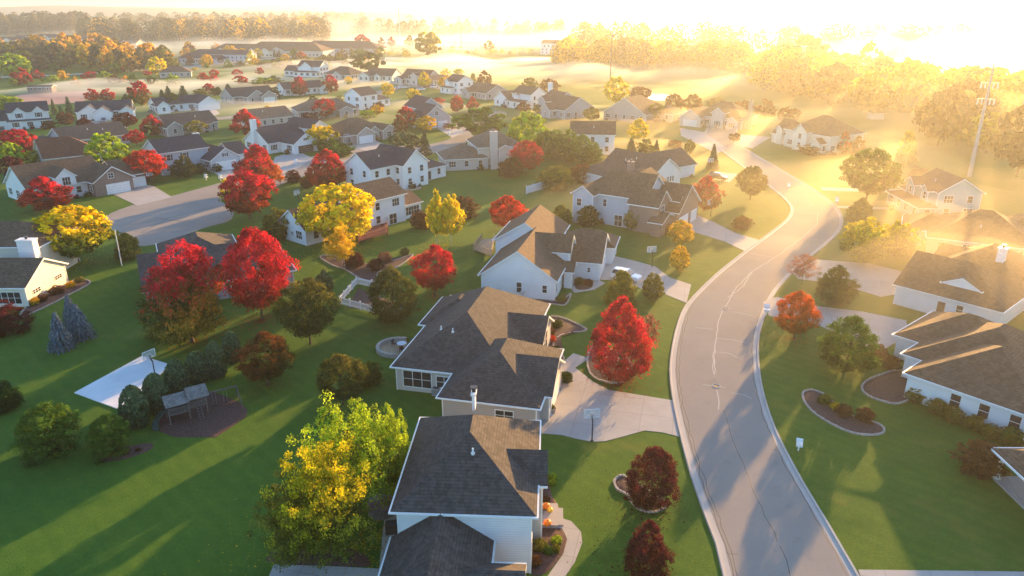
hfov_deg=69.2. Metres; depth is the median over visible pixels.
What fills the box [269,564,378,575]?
patio
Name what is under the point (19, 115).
window
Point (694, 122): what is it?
garage door
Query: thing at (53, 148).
house
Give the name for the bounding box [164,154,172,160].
window
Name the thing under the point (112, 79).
tree
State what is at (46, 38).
house
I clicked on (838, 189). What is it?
path
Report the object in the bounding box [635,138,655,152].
shrub
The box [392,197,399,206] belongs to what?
window
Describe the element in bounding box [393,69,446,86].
house
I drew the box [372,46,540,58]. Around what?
thicket
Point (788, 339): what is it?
fallen leaves
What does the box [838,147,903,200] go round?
tree
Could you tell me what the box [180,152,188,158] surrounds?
window
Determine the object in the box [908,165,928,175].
shrub
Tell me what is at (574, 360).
path
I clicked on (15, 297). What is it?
window
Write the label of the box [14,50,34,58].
tree
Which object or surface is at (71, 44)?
tree
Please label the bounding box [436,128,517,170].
house
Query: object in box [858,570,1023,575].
driveway
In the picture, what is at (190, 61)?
tree
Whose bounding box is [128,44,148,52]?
tree
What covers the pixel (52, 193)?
tree
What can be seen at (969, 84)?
tree
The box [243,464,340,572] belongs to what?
tree
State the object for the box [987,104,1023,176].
tree
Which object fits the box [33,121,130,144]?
house
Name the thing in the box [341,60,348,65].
tree
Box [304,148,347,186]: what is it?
tree
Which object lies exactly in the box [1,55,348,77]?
road
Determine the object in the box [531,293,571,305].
garden bed
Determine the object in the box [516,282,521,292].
window
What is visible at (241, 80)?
tree
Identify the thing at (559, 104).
house
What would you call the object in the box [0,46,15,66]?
tree
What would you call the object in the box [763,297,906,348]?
driveway
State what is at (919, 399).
shrub
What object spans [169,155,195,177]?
tree
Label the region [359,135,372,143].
garage door
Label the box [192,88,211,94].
shrub
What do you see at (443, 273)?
tree
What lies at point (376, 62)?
tree
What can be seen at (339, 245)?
tree
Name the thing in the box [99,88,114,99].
tree
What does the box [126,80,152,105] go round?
tree
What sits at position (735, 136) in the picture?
tree
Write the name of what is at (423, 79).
tree
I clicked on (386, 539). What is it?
path
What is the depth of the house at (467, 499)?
55.04 m
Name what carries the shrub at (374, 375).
on the ground
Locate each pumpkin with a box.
[543,519,551,526]
[544,502,549,509]
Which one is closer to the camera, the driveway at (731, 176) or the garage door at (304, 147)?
the driveway at (731, 176)
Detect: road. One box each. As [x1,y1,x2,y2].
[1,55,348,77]
[105,111,506,245]
[216,86,461,119]
[675,127,849,575]
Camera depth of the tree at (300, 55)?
582.26 m
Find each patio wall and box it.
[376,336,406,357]
[403,185,421,190]
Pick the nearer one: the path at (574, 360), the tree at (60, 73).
the path at (574, 360)
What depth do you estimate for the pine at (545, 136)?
207.85 m
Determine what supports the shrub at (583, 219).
on the ground
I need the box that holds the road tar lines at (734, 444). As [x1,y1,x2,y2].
[676,215,846,575]
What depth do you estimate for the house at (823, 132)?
217.52 m
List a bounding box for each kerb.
[669,127,793,575]
[736,130,859,575]
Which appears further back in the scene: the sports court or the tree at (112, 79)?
the tree at (112, 79)
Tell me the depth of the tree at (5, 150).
189.35 m
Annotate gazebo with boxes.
[866,110,886,119]
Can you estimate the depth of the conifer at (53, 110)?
291.37 m
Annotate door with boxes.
[95,114,110,120]
[106,181,130,194]
[133,176,146,187]
[199,104,210,110]
[212,104,219,109]
[216,159,235,169]
[264,97,274,102]
[298,143,313,153]
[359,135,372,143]
[428,170,431,179]
[438,120,446,127]
[550,373,559,414]
[600,255,604,276]
[679,213,687,222]
[683,119,696,126]
[690,208,696,221]
[935,299,946,311]
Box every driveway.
[113,185,170,205]
[210,110,219,115]
[214,169,232,178]
[273,153,311,172]
[348,140,382,150]
[438,123,462,136]
[541,363,678,441]
[599,256,690,302]
[680,128,726,152]
[684,215,757,250]
[713,172,736,181]
[734,134,769,147]
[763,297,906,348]
[793,259,900,296]
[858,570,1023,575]
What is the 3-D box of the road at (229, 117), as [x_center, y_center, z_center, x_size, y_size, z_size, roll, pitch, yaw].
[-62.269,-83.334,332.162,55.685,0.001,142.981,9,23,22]
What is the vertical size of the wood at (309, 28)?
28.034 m
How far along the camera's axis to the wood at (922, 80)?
297.30 m
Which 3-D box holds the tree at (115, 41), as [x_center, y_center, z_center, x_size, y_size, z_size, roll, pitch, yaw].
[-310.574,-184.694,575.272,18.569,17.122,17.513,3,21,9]
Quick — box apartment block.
[541,39,560,54]
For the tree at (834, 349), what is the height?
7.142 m
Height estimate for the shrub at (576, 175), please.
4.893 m
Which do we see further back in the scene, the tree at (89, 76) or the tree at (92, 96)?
the tree at (89, 76)
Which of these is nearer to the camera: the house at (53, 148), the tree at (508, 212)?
the tree at (508, 212)
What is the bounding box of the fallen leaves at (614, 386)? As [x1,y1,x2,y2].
[566,364,659,421]
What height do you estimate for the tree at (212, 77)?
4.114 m
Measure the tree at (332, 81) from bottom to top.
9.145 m
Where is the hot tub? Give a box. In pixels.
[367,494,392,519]
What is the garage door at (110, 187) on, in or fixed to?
in the house at (81, 175)
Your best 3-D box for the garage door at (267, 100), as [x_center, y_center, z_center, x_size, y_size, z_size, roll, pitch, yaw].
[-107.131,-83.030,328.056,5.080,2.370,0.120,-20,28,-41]
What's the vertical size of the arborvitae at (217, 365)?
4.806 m
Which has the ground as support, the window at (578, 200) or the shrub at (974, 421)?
the shrub at (974, 421)
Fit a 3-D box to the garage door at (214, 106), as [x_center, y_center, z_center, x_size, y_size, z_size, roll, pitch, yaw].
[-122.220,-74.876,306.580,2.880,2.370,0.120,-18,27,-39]
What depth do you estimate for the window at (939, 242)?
127.05 m
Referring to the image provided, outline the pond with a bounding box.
[648,93,668,99]
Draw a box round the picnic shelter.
[25,85,56,92]
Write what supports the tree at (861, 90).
on the ground
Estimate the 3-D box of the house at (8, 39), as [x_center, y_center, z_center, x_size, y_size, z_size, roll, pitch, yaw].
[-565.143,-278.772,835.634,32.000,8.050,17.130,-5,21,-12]
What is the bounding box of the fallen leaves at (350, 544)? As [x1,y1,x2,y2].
[164,499,389,575]
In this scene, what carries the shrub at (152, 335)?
on the ground
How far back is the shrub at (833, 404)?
78.46 m
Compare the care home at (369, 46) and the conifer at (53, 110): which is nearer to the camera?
the conifer at (53, 110)
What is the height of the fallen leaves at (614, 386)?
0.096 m
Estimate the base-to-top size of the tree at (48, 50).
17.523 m
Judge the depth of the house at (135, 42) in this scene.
769.00 m
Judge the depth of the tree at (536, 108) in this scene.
293.82 m
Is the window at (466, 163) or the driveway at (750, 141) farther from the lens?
the driveway at (750, 141)
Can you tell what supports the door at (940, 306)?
in the house at (985, 281)
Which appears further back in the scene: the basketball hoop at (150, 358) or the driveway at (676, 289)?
the driveway at (676, 289)
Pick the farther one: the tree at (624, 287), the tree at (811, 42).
the tree at (811, 42)
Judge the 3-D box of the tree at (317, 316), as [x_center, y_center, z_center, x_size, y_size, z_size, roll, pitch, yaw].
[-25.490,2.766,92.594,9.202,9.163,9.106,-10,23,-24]
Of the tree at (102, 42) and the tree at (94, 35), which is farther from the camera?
the tree at (94, 35)
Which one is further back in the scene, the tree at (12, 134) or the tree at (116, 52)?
the tree at (116, 52)
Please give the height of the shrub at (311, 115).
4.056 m
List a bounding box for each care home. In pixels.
[177,49,256,63]
[213,44,275,57]
[257,41,334,56]
[312,41,388,53]
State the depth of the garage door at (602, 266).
118.55 m
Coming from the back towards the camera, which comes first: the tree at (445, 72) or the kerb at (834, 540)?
the tree at (445, 72)
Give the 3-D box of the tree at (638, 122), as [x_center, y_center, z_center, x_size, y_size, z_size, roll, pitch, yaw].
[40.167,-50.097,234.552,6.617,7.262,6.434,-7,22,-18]
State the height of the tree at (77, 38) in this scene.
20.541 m
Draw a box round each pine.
[533,130,553,156]
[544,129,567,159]
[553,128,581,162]
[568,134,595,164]
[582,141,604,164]
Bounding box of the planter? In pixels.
[551,404,555,413]
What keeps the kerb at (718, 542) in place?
on the road at (802, 542)
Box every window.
[0,292,22,303]
[15,113,22,117]
[32,286,40,294]
[35,112,41,116]
[54,272,62,280]
[61,176,71,185]
[76,185,82,192]
[107,172,113,178]
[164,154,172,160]
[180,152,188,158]
[271,144,276,150]
[295,230,302,239]
[313,231,318,238]
[375,202,379,210]
[376,215,380,223]
[389,212,396,224]
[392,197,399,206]
[402,369,431,388]
[405,204,419,215]
[436,375,448,387]
[449,161,455,167]
[464,161,468,166]
[494,409,513,417]
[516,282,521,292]
[542,285,546,293]
[544,328,547,345]
[576,198,581,205]
[603,198,606,206]
[614,214,622,226]
[889,194,893,202]
[903,202,908,211]
[936,241,945,249]
[942,208,949,213]
[943,196,953,202]
[948,392,962,408]
[955,304,964,312]
[966,196,973,203]
[976,402,991,420]
[1007,413,1022,429]
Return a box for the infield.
[15,91,94,104]
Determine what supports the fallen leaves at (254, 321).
on the ground
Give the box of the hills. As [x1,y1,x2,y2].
[0,5,1023,16]
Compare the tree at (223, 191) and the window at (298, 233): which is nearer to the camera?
the window at (298, 233)
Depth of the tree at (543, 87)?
348.66 m
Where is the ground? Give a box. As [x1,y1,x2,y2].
[0,11,1023,575]
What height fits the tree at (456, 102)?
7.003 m
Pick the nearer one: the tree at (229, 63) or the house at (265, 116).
the house at (265, 116)
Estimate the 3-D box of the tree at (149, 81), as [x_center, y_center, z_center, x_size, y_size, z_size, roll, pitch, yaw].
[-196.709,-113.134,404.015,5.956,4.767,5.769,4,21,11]
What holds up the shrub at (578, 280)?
on the garden bed at (581, 287)
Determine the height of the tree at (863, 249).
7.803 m
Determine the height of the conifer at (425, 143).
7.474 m
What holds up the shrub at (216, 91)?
on the ground
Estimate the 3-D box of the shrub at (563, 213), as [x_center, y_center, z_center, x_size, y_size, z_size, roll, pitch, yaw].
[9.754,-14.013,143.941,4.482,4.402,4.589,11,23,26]
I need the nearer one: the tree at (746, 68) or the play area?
the play area
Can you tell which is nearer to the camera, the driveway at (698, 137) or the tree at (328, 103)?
the driveway at (698, 137)
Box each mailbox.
[764,304,769,315]
[796,438,802,450]
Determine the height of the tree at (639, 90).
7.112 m
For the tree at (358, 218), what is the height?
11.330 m
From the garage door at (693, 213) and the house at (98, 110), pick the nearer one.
the garage door at (693, 213)
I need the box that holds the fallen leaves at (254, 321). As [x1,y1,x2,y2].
[207,307,289,341]
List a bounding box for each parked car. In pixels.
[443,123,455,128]
[610,266,641,282]
[709,171,727,180]
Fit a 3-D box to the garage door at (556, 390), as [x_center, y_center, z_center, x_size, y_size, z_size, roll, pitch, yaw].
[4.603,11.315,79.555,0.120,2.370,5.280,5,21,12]
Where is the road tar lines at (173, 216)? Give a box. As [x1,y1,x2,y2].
[134,205,222,232]
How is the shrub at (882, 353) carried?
on the ground
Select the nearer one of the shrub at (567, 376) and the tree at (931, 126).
the shrub at (567, 376)
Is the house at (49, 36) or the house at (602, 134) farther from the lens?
the house at (49, 36)
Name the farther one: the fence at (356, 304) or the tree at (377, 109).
the tree at (377, 109)
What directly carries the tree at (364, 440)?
on the ground
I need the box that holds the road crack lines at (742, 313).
[703,204,818,409]
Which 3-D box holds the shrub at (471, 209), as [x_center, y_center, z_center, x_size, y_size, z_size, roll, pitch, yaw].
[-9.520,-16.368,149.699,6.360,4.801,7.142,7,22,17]
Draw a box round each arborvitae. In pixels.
[117,384,149,429]
[141,372,170,415]
[163,358,190,393]
[184,351,209,384]
[204,340,227,379]
[222,330,241,364]
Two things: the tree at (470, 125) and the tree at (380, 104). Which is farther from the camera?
the tree at (380, 104)
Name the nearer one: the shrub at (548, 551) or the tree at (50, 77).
the shrub at (548, 551)
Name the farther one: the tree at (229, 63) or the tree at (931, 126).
the tree at (229, 63)
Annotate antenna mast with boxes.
[396,8,400,37]
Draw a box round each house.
[0,36,24,42]
[0,101,51,129]
[0,221,79,306]
[3,155,146,199]
[16,35,47,40]
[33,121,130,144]
[33,136,105,162]
[37,34,57,40]
[66,35,93,40]
[74,99,135,120]
[119,39,145,47]
[136,232,296,307]
[142,131,249,175]
[147,94,220,113]
[154,110,218,136]
[159,66,191,77]
[220,85,277,103]
[230,105,294,127]
[242,116,329,153]
[276,80,328,95]
[277,177,423,245]
[284,60,328,76]
[290,98,360,118]
[323,66,361,79]
[329,117,394,144]
[342,143,447,188]
[344,86,391,109]
[358,68,401,81]
[378,385,547,575]
[389,286,565,420]
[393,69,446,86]
[403,95,451,128]
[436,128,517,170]
[440,74,472,93]
[460,82,507,99]
[477,205,620,300]
[493,85,545,109]
[537,81,594,119]
[543,120,615,154]
[570,159,701,237]
[578,148,697,183]
[602,95,685,122]
[678,99,757,130]
[771,115,865,154]
[885,168,985,214]
[892,243,1023,323]
[892,311,1023,438]
[901,209,1023,254]
[991,447,1023,508]
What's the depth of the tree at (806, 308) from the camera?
93.04 m
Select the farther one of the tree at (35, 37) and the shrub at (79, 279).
the tree at (35, 37)
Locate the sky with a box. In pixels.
[0,0,1023,7]
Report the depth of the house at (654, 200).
142.69 m
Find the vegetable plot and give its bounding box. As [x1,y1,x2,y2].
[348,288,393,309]
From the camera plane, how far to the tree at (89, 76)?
417.08 m
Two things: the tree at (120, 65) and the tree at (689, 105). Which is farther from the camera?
the tree at (120, 65)
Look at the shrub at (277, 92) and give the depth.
339.23 m
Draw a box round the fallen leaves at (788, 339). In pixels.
[734,320,817,353]
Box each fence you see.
[339,276,402,315]
[526,182,543,193]
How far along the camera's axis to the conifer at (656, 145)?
209.60 m
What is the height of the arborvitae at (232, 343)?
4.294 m
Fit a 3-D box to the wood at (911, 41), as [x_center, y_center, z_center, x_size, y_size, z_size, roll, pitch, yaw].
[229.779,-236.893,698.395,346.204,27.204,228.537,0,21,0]
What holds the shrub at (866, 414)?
on the garden bed at (851, 424)
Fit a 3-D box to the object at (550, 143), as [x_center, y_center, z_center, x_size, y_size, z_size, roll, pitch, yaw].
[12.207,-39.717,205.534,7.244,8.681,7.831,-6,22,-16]
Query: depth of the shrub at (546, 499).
63.78 m
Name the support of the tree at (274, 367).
on the ground
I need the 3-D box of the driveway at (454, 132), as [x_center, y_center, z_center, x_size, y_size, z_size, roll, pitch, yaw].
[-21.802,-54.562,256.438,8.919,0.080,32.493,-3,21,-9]
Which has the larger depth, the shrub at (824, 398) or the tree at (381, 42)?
the tree at (381, 42)
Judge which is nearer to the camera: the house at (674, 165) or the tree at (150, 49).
the house at (674, 165)
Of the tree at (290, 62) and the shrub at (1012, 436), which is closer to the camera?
the shrub at (1012, 436)
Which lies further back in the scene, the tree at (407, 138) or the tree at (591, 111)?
the tree at (591, 111)
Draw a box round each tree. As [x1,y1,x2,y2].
[0,42,15,51]
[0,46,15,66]
[0,52,32,76]
[0,128,37,154]
[0,141,25,167]
[0,155,23,176]
[3,51,22,64]
[7,78,17,84]
[9,67,33,84]
[10,41,22,48]
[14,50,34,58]
[15,44,33,54]
[15,176,74,210]
[24,34,44,41]
[26,34,44,43]
[26,54,50,69]
[27,39,37,44]
[29,44,53,67]
[30,70,44,78]
[31,204,120,261]
[41,42,71,67]
[46,75,58,82]
[48,63,59,71]
[49,43,72,59]
[52,50,74,68]
[55,41,70,58]
[55,111,74,126]
[56,31,74,42]
[56,70,68,79]
[64,38,72,44]
[66,43,77,62]
[66,46,75,62]
[70,76,80,84]
[71,33,80,44]
[75,42,96,68]
[80,71,97,81]
[82,42,94,67]
[83,88,99,100]
[83,132,130,163]
[86,32,101,42]
[88,43,103,68]
[88,44,108,69]
[90,35,105,42]
[95,36,116,45]
[96,40,114,48]
[96,45,116,67]
[96,71,109,79]
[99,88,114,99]
[105,42,116,47]
[106,63,120,74]
[106,74,121,84]
[109,48,127,62]
[110,38,126,49]
[111,112,137,128]
[112,62,126,73]
[113,232,142,260]
[115,44,127,50]
[117,50,140,70]
[120,75,127,81]
[121,149,168,181]
[122,129,146,144]
[123,42,131,49]
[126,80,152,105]
[127,74,138,83]
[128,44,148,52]
[129,49,151,70]
[131,51,145,67]
[133,239,233,348]
[139,114,162,135]
[141,43,157,65]
[141,70,151,75]
[145,56,166,76]
[145,76,157,84]
[152,44,173,64]
[160,56,180,68]
[164,73,179,84]
[165,93,182,106]
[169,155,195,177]
[179,48,188,55]
[181,44,194,53]
[183,120,208,132]
[185,55,194,65]
[196,72,207,80]
[198,54,213,66]
[202,83,214,91]
[207,75,218,80]
[209,69,218,74]
[214,226,301,319]
[217,57,223,63]
[217,169,278,218]
[218,178,231,214]
[223,45,237,49]
[223,60,232,67]
[229,108,261,134]
[230,331,295,384]
[231,69,242,75]
[231,143,284,187]
[232,75,247,84]
[233,61,245,65]
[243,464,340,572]
[245,50,256,64]
[251,58,259,64]
[254,48,263,58]
[254,67,263,73]
[256,60,272,66]
[258,430,390,572]
[259,207,288,240]
[270,277,342,343]
[275,57,284,67]
[280,54,288,60]
[286,58,297,64]
[286,389,410,523]
[287,48,302,59]
[290,76,307,94]
[293,182,375,238]
[296,51,306,59]
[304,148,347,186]
[305,124,339,148]
[311,98,335,118]
[315,353,369,404]
[321,74,338,91]
[321,221,355,267]
[325,54,336,64]
[335,48,347,58]
[335,52,346,63]
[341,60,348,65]
[344,76,352,83]
[349,51,385,69]
[353,48,364,57]
[354,34,370,40]
[365,264,419,324]
[371,102,384,108]
[371,104,383,115]
[374,402,409,497]
[377,37,384,45]
[377,46,385,54]
[379,82,394,96]
[387,37,395,46]
[388,131,422,148]
[392,117,407,132]
[395,105,416,128]
[404,35,415,46]
[405,88,420,98]
[407,243,457,295]
[414,31,441,57]
[414,115,436,131]
[417,71,430,86]
[425,188,445,244]
[433,97,444,104]
[435,194,466,245]
[437,77,445,85]
[440,68,450,77]
[447,106,510,135]
[450,95,463,112]
[453,68,464,74]
[466,96,480,108]
[470,73,476,83]
[476,70,491,82]
[484,40,493,50]
[488,195,527,226]
[507,111,548,150]
[507,140,543,173]
[514,101,530,111]
[521,77,539,86]
[532,104,540,113]
[539,78,560,92]
[583,107,600,120]
[585,295,658,384]
[599,269,639,307]
[603,76,629,103]
[622,210,638,229]
[622,445,683,511]
[622,519,675,575]
[626,118,649,140]
[629,86,651,97]
[640,313,661,343]
[642,273,664,300]
[648,103,667,118]
[665,93,685,108]
[667,219,694,244]
[668,140,682,147]
[669,245,690,270]
[680,93,702,109]
[684,139,695,153]
[692,174,725,210]
[704,97,726,106]
[729,132,740,140]
[734,99,754,108]
[735,165,768,199]
[745,62,757,72]
[754,99,777,120]
[773,290,823,338]
[775,62,812,96]
[777,106,801,120]
[778,34,838,58]
[783,254,821,284]
[807,61,858,109]
[815,265,861,307]
[816,314,883,375]
[836,131,852,153]
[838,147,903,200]
[838,216,894,262]
[841,67,906,111]
[845,197,873,226]
[854,40,883,65]
[876,57,923,78]
[878,219,925,258]
[892,130,918,166]
[910,87,977,147]
[934,78,1000,145]
[954,111,1004,153]
[956,72,1016,117]
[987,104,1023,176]
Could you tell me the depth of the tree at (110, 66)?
459.13 m
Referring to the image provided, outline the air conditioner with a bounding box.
[431,386,440,395]
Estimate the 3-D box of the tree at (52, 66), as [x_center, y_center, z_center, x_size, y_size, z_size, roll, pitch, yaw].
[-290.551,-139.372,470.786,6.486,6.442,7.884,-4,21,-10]
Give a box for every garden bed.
[19,279,90,315]
[102,443,152,461]
[266,545,370,566]
[319,253,412,281]
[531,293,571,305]
[531,528,566,575]
[543,485,559,507]
[549,315,587,363]
[574,279,592,289]
[586,346,630,383]
[613,474,667,512]
[801,388,885,435]
[861,369,908,404]
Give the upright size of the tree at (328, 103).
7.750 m
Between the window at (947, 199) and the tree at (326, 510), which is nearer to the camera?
the tree at (326, 510)
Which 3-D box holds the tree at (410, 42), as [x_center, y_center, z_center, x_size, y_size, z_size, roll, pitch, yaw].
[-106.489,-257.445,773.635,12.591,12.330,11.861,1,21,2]
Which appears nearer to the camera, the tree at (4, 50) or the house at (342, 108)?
the house at (342, 108)
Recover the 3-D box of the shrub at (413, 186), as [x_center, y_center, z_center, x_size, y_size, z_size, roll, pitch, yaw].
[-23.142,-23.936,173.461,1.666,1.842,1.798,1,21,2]
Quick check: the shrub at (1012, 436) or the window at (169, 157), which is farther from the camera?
the window at (169, 157)
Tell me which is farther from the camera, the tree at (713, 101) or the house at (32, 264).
the tree at (713, 101)
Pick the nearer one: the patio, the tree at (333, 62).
the patio
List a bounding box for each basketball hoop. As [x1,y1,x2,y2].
[142,348,155,371]
[584,408,599,441]
[647,246,656,266]
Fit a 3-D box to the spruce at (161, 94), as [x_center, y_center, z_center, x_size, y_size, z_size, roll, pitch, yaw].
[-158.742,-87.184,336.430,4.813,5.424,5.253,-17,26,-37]
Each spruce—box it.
[46,312,77,354]
[62,294,74,331]
[66,304,98,342]
[159,89,164,96]
[164,86,171,96]
[178,85,187,95]
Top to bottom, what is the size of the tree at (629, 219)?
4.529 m
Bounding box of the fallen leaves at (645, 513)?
[572,458,696,550]
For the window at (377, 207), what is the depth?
141.61 m
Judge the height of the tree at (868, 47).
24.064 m
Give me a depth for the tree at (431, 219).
129.97 m
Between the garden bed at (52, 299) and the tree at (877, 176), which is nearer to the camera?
the garden bed at (52, 299)
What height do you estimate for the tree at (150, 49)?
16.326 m
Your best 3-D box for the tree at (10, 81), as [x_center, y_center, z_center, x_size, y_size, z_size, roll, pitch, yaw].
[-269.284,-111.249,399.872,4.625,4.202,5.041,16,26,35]
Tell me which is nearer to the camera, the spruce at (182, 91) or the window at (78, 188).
the window at (78, 188)
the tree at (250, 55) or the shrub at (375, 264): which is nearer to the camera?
the shrub at (375, 264)
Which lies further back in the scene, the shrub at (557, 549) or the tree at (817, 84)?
the tree at (817, 84)
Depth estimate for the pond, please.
351.37 m
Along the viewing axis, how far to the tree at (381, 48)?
643.91 m
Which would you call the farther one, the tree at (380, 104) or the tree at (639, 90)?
the tree at (639, 90)
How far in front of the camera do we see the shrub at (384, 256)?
123.24 m
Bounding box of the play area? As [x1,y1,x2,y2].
[157,391,247,436]
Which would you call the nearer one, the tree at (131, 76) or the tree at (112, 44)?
the tree at (131, 76)
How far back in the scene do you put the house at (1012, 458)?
65.35 m
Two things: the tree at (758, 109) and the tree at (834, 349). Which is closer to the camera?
the tree at (834, 349)
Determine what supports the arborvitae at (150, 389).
on the ground
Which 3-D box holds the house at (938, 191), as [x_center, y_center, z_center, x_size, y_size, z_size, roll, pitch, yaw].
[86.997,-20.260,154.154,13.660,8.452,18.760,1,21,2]
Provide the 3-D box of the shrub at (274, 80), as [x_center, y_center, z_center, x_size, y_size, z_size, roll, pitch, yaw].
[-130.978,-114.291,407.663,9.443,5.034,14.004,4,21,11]
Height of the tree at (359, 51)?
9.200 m
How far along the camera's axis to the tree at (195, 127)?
242.07 m
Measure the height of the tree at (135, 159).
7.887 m
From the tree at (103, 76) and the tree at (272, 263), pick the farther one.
the tree at (103, 76)
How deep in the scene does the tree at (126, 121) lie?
256.51 m
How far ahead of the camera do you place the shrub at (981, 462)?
66.91 m
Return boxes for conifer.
[50,99,57,114]
[64,97,74,114]
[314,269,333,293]
[418,132,432,155]
[627,138,636,150]
[653,140,659,151]
[705,144,719,169]
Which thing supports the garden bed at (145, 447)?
on the ground
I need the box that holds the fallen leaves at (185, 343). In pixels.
[83,321,244,370]
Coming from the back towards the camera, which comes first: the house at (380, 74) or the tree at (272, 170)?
the house at (380, 74)
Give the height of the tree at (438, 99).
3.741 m
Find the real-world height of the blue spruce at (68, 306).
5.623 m
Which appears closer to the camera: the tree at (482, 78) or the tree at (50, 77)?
the tree at (482, 78)
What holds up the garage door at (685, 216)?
in the house at (654, 200)
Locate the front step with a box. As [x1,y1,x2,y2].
[542,503,562,527]
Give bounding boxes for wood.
[0,10,92,34]
[74,15,336,41]
[76,11,368,28]
[329,14,566,37]
[548,35,792,74]
[568,21,979,57]
[744,47,1023,130]
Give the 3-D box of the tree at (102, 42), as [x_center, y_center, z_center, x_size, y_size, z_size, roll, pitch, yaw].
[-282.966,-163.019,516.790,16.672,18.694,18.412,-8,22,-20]
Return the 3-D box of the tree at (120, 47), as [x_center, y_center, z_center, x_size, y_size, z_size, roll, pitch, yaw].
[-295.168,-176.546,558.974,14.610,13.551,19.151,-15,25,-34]
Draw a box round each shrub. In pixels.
[0,95,23,109]
[0,299,36,337]
[0,379,24,414]
[5,399,86,467]
[22,150,39,163]
[27,297,39,305]
[36,293,48,301]
[40,120,59,129]
[48,284,64,294]
[64,280,75,287]
[74,276,84,282]
[75,118,94,125]
[83,412,130,464]
[142,323,171,341]
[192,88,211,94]
[193,163,206,173]
[209,87,221,95]
[210,164,222,171]
[247,77,272,85]
[264,75,284,83]
[270,87,282,98]
[284,169,301,182]
[299,177,316,187]
[302,112,322,119]
[327,143,356,157]
[343,252,364,268]
[355,110,377,118]
[358,360,384,387]
[366,258,383,270]
[377,251,392,263]
[400,247,409,255]
[409,182,416,188]
[409,209,429,229]
[456,196,480,219]
[497,156,525,178]
[532,537,547,552]
[532,554,542,568]
[535,165,576,190]
[543,494,550,502]
[543,545,552,555]
[548,473,557,480]
[548,478,555,485]
[550,535,561,544]
[551,319,562,328]
[552,204,573,224]
[552,544,560,553]
[555,294,566,302]
[561,371,572,383]
[568,164,590,183]
[574,277,583,284]
[576,205,599,226]
[583,279,593,285]
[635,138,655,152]
[665,224,671,234]
[730,215,756,230]
[798,144,832,155]
[816,393,834,405]
[830,402,838,409]
[834,404,853,417]
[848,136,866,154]
[854,407,876,423]
[868,343,889,360]
[880,355,902,369]
[904,387,926,404]
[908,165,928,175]
[924,398,949,415]
[940,406,966,424]
[946,438,1011,481]
[961,414,984,430]
[976,423,1001,440]
[994,426,1023,446]
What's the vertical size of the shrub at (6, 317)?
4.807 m
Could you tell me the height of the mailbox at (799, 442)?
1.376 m
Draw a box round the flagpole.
[114,230,121,265]
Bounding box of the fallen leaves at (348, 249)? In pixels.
[303,241,378,263]
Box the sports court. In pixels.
[74,356,166,408]
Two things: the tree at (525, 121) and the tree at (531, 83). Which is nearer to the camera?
the tree at (525, 121)
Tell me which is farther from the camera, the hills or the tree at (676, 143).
the hills
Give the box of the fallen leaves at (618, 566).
[567,525,694,575]
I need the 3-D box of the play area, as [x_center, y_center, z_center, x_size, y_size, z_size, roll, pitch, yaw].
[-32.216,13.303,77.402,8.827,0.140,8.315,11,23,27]
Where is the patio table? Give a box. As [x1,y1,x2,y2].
[397,341,405,348]
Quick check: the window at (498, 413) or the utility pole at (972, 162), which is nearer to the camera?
the window at (498, 413)
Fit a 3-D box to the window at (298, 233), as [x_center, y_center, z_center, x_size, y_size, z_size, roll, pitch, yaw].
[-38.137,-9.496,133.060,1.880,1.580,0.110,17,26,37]
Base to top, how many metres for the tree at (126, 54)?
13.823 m
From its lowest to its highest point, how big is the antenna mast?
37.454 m
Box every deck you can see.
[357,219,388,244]
[473,232,494,255]
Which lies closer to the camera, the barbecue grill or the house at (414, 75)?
the barbecue grill
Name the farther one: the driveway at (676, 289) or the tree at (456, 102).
the tree at (456, 102)
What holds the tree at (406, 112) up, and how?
on the ground
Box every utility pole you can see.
[605,35,615,88]
[967,64,998,176]
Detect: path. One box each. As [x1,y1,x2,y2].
[379,515,396,568]
[548,519,581,575]
[564,353,586,367]
[572,280,604,292]
[820,187,900,191]
[836,206,895,209]
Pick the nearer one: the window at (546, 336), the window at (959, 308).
the window at (546, 336)
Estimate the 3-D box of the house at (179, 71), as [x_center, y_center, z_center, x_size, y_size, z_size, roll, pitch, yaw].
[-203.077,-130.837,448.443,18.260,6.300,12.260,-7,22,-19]
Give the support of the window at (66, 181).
in the house at (81, 175)
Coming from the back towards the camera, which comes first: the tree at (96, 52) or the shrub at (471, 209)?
the tree at (96, 52)
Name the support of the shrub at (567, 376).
on the ground
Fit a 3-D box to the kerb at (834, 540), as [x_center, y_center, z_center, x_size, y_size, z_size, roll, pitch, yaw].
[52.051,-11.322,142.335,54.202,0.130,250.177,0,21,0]
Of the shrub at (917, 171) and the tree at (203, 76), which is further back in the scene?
the tree at (203, 76)
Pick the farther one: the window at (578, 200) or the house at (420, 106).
the house at (420, 106)
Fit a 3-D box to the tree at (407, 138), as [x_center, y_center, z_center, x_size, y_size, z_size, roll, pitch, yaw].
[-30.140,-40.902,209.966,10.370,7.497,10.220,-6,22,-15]
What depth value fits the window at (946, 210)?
147.61 m
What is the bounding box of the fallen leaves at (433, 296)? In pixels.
[417,284,456,308]
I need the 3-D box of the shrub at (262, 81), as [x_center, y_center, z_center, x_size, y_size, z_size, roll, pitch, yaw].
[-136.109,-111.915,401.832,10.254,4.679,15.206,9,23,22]
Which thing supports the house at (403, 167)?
on the ground
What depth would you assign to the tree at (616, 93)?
314.98 m
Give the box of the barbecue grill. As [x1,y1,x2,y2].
[385,519,397,534]
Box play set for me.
[152,383,242,430]

